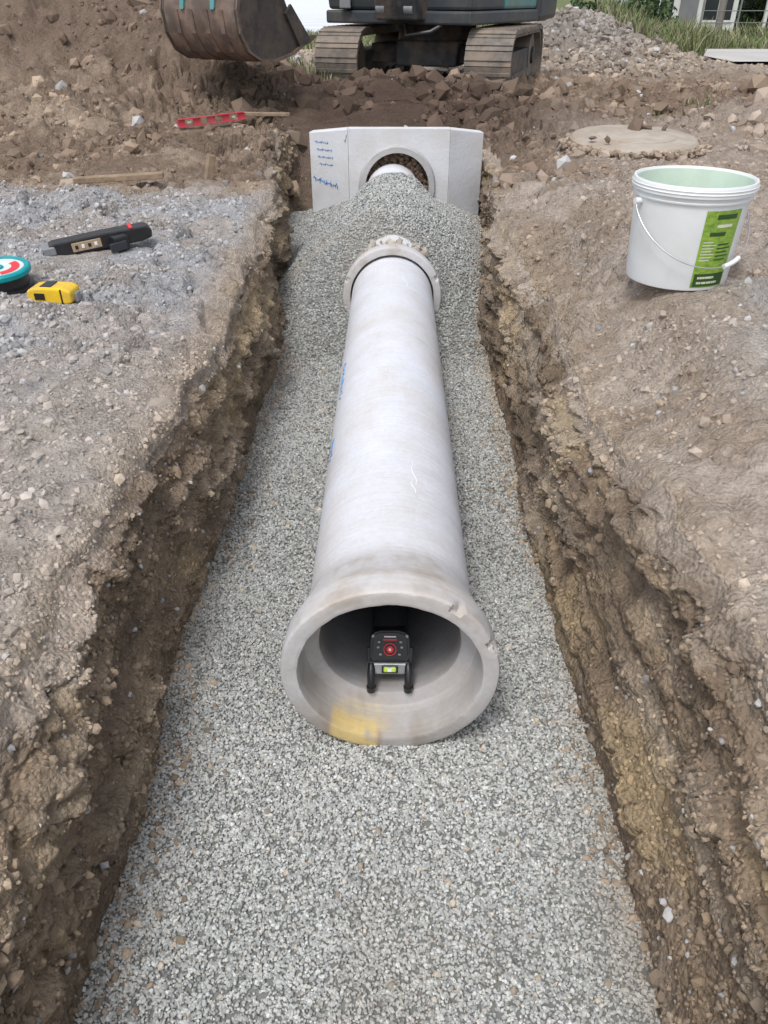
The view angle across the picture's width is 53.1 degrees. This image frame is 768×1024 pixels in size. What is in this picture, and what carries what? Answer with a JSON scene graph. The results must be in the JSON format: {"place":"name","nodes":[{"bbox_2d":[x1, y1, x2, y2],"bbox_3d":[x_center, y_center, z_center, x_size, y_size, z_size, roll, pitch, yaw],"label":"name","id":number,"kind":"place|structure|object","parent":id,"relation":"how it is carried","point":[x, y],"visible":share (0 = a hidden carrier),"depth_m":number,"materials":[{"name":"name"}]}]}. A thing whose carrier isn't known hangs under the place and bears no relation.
{"place":"outdoors","nodes":[
{"label":"outdoors","id":0,"kind":"place"},
{"bbox_2d":[285,0,356,32],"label":"concrete yard","id":1,"kind":"structure","parent":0,"point":[311,14],"depth_m":69.68,"materials":[{"name":"grey concrete"}]},
{"bbox_2d":[0,0,767,1023],"bbox_3d":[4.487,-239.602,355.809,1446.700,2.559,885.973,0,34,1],"label":"ground","id":2,"kind":"structure","parent":0,"point":[730,474],"depth_m":1.93,"materials":[{"name":"soil"}]},
{"bbox_2d":[0,256,34,294],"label":"tape roll","id":3,"kind":"object","parent":2,"relation":"on","point":[16,277],"visible":0.96,"depth_m":2.68,"materials":[{"name":"teal plastic"}]},
{"bbox_2d":[27,281,81,303],"bbox_3d":[-1.116,-0.746,2.610,0.164,0.058,0.084,2,34,3],"label":"tape measure","id":4,"kind":"object","parent":2,"relation":"on","point":[60,292],"visible":0.91,"depth_m":2.58,"materials":[{"name":"yellow plastic"}]},
{"bbox_2d":[41,222,151,255],"bbox_3d":[-1.153,-1.089,3.103,0.432,0.092,0.152,-13,36,-19],"label":"laser receiver","id":5,"kind":"object","parent":2,"relation":"on","point":[118,238],"visible":0.99,"depth_m":3.09,"materials":[{"name":"black plastic"}]},
{"bbox_2d":[72,171,163,183],"bbox_3d":[-1.452,-1.831,4.212,0.480,0.046,0.060,-4,34,-6],"label":"timber stake","id":6,"kind":"object","parent":2,"relation":"on","point":[117,177],"visible":1,"depth_m":4.19,"materials":[{"name":"brown wood"}]},
{"bbox_2d":[204,154,215,179],"bbox_3d":[-0.981,-1.923,4.325,0.078,0.163,0.045,-17,38,-24],"label":"timber stake","id":7,"kind":"object","parent":2,"relation":"on","point":[210,166],"visible":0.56,"depth_m":4.30,"materials":[{"name":"brown wood"}]},
{"bbox_2d":[177,111,245,127],"bbox_3d":[-1.311,-2.984,5.845,0.522,0.090,0.030,-11,36,-16],"label":"spirit level","id":8,"kind":"object","parent":2,"relation":"on","point":[211,119],"visible":1,"depth_m":5.84,"materials":[{"name":"red metal"}]},
{"bbox_2d":[245,112,289,116],"bbox_3d":[-0.929,-3.081,5.956,0.400,0.032,0.050,-1,34,-2],"label":"timber stake","id":9,"kind":"object","parent":2,"relation":"on","point":[282,114],"visible":0.82,"depth_m":5.94,"materials":[{"name":"brown wood"}]},
{"bbox_2d":[159,0,556,82],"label":"excavator","id":10,"kind":"object","parent":2,"relation":"on","point":[440,33],"visible":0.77,"depth_m":7.83,"materials":[{"name":"metal"}]},
{"bbox_2d":[74,172,660,1023],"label":"gravel bed","id":11,"kind":"object","parent":2,"relation":"on","point":[286,862],"visible":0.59,"depth_m":1.55,"materials":[{"name":"grey gravel"}]},
{"bbox_2d":[280,255,499,747],"bbox_3d":[0.024,-0.339,2.545,0.445,0.445,2.401,0,34,1],"label":"concrete pipe","id":12,"kind":"object","parent":11,"relation":"on","point":[390,531],"visible":0.98,"depth_m":1.74,"materials":[{"name":"grey concrete"}]},
{"bbox_2d":[366,605,412,693],"bbox_3d":[0.014,0.265,1.798,0.104,0.119,0.319,0,34,1],"label":"pipe laser","id":13,"kind":"object","parent":12,"relation":"on","point":[389,650],"visible":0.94,"depth_m":1.70,"materials":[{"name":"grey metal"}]},
{"bbox_2d":[343,164,440,310],"bbox_3d":[0.048,-1.573,4.366,0.445,0.446,2.171,0,34,1],"label":"concrete pipe","id":14,"kind":"object","parent":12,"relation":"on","point":[394,245],"visible":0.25,"depth_m":3.43,"materials":[{"name":"grey concrete"}]},
{"bbox_2d":[0,0,767,1023],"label":"soil clods","id":15,"kind":"object","parent":2,"relation":"on","point":[480,92],"visible":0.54,"depth_m":2.17,"materials":[{"name":"brown soil"}]},
{"bbox_2d":[309,127,483,215],"bbox_3d":[0.083,-2.260,5.313,1.175,0.725,0.278,0,34,1],"label":"concrete headwall","id":16,"kind":"object","parent":2,"relation":"on","point":[345,159],"visible":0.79,"depth_m":5.16,"materials":[{"name":"grey concrete"}]},
{"bbox_2d":[366,153,427,189],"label":"packed soil","id":17,"kind":"structure","parent":16,"relation":"in","point":[413,166],"depth_m":5.17,"materials":[{"name":"brown soil"}]},
{"bbox_2d":[570,0,600,10],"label":"shrub","id":18,"kind":"object","parent":2,"relation":"on","point":[593,7],"visible":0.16,"depth_m":41.36,"materials":[{"name":"green plant"}]},
{"bbox_2d":[608,0,657,12],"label":"shrub","id":19,"kind":"object","parent":2,"relation":"on","point":[619,2],"visible":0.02,"depth_m":35.18,"materials":[{"name":"green plant"}]},
{"bbox_2d":[556,118,713,160],"bbox_3d":[1.694,-2.485,5.189,1.023,0.260,1.034,0,34,1],"label":"manhole cover","id":20,"kind":"object","parent":2,"relation":"on","point":[635,139],"visible":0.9,"depth_m":5.03,"materials":[{"name":"concrete"}]},
{"bbox_2d":[623,0,678,25],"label":"shrub","id":21,"kind":"object","parent":2,"relation":"on","point":[662,11],"visible":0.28,"depth_m":27.78,"materials":[{"name":"green plant"}]},
{"bbox_2d":[626,165,759,290],"bbox_3d":[0.871,-0.819,2.221,0.347,0.280,0.342,0,34,1],"label":"plastic bucket","id":22,"kind":"object","parent":2,"relation":"on","point":[687,222],"visible":1,"depth_m":2.13,"materials":[{"name":"plastic"}]},
{"bbox_2d":[714,0,727,29],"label":"utility pole","id":23,"kind":"object","parent":2,"relation":"on","point":[721,14],"depth_m":27.18,"materials":[{"name":"brown wood"}]},
{"bbox_2d":[699,0,767,29],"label":"wire fence","id":24,"kind":"object","parent":2,"relation":"on","point":[739,10],"visible":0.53,"depth_m":26.87,"materials":[{"name":"metal"}]},
{"bbox_2d":[733,0,767,28],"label":"shrub","id":25,"kind":"object","parent":2,"relation":"on","point":[761,4],"visible":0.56,"depth_m":38.80,"materials":[{"name":"green plant"}]},
{"bbox_2d":[734,0,767,28],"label":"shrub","id":26,"kind":"object","parent":2,"relation":"on","point":[764,17],"visible":0.18,"depth_m":39.18,"materials":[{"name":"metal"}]},
{"bbox_2d":[285,0,767,116],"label":"grass","id":27,"kind":"structure","parent":0,"point":[686,36],"depth_m":12.60,"materials":[{"name":"green plant"}]},
{"bbox_2d":[617,0,738,31],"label":"walls","id":28,"kind":"structure","parent":0,"point":[700,6],"depth_m":36.36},
{"bbox_2d":[650,0,673,17],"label":"window","id":29,"kind":"structure","parent":28,"relation":"attached to","point":[671,7],"depth_m":36.18,"materials":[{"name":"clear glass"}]},
{"bbox_2d":[678,0,698,23],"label":"door","id":30,"kind":"structure","parent":28,"relation":"attached to","point":[687,8],"depth_m":36.26,"materials":[{"name":"metal"}]},
{"bbox_2d":[702,0,733,19],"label":"window","id":31,"kind":"structure","parent":28,"relation":"attached to","point":[711,5],"depth_m":36.24,"materials":[{"name":"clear glass"}]},
{"bbox_2d":[702,20,731,21],"bbox_3d":[15.760,-23.299,36.509,1.500,0.080,0.040,0,34,1],"label":"window sill","id":32,"kind":"object","parent":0,"point":[715,20],"visible":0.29,"depth_m":36.49,"materials":[{"name":"white"}]},
{"bbox_2d":[704,49,767,61],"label":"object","id":33,"kind":"structure","parent":0,"point":[747,55],"depth_m":12.41,"materials":[{"name":"concrete"}]}
]}

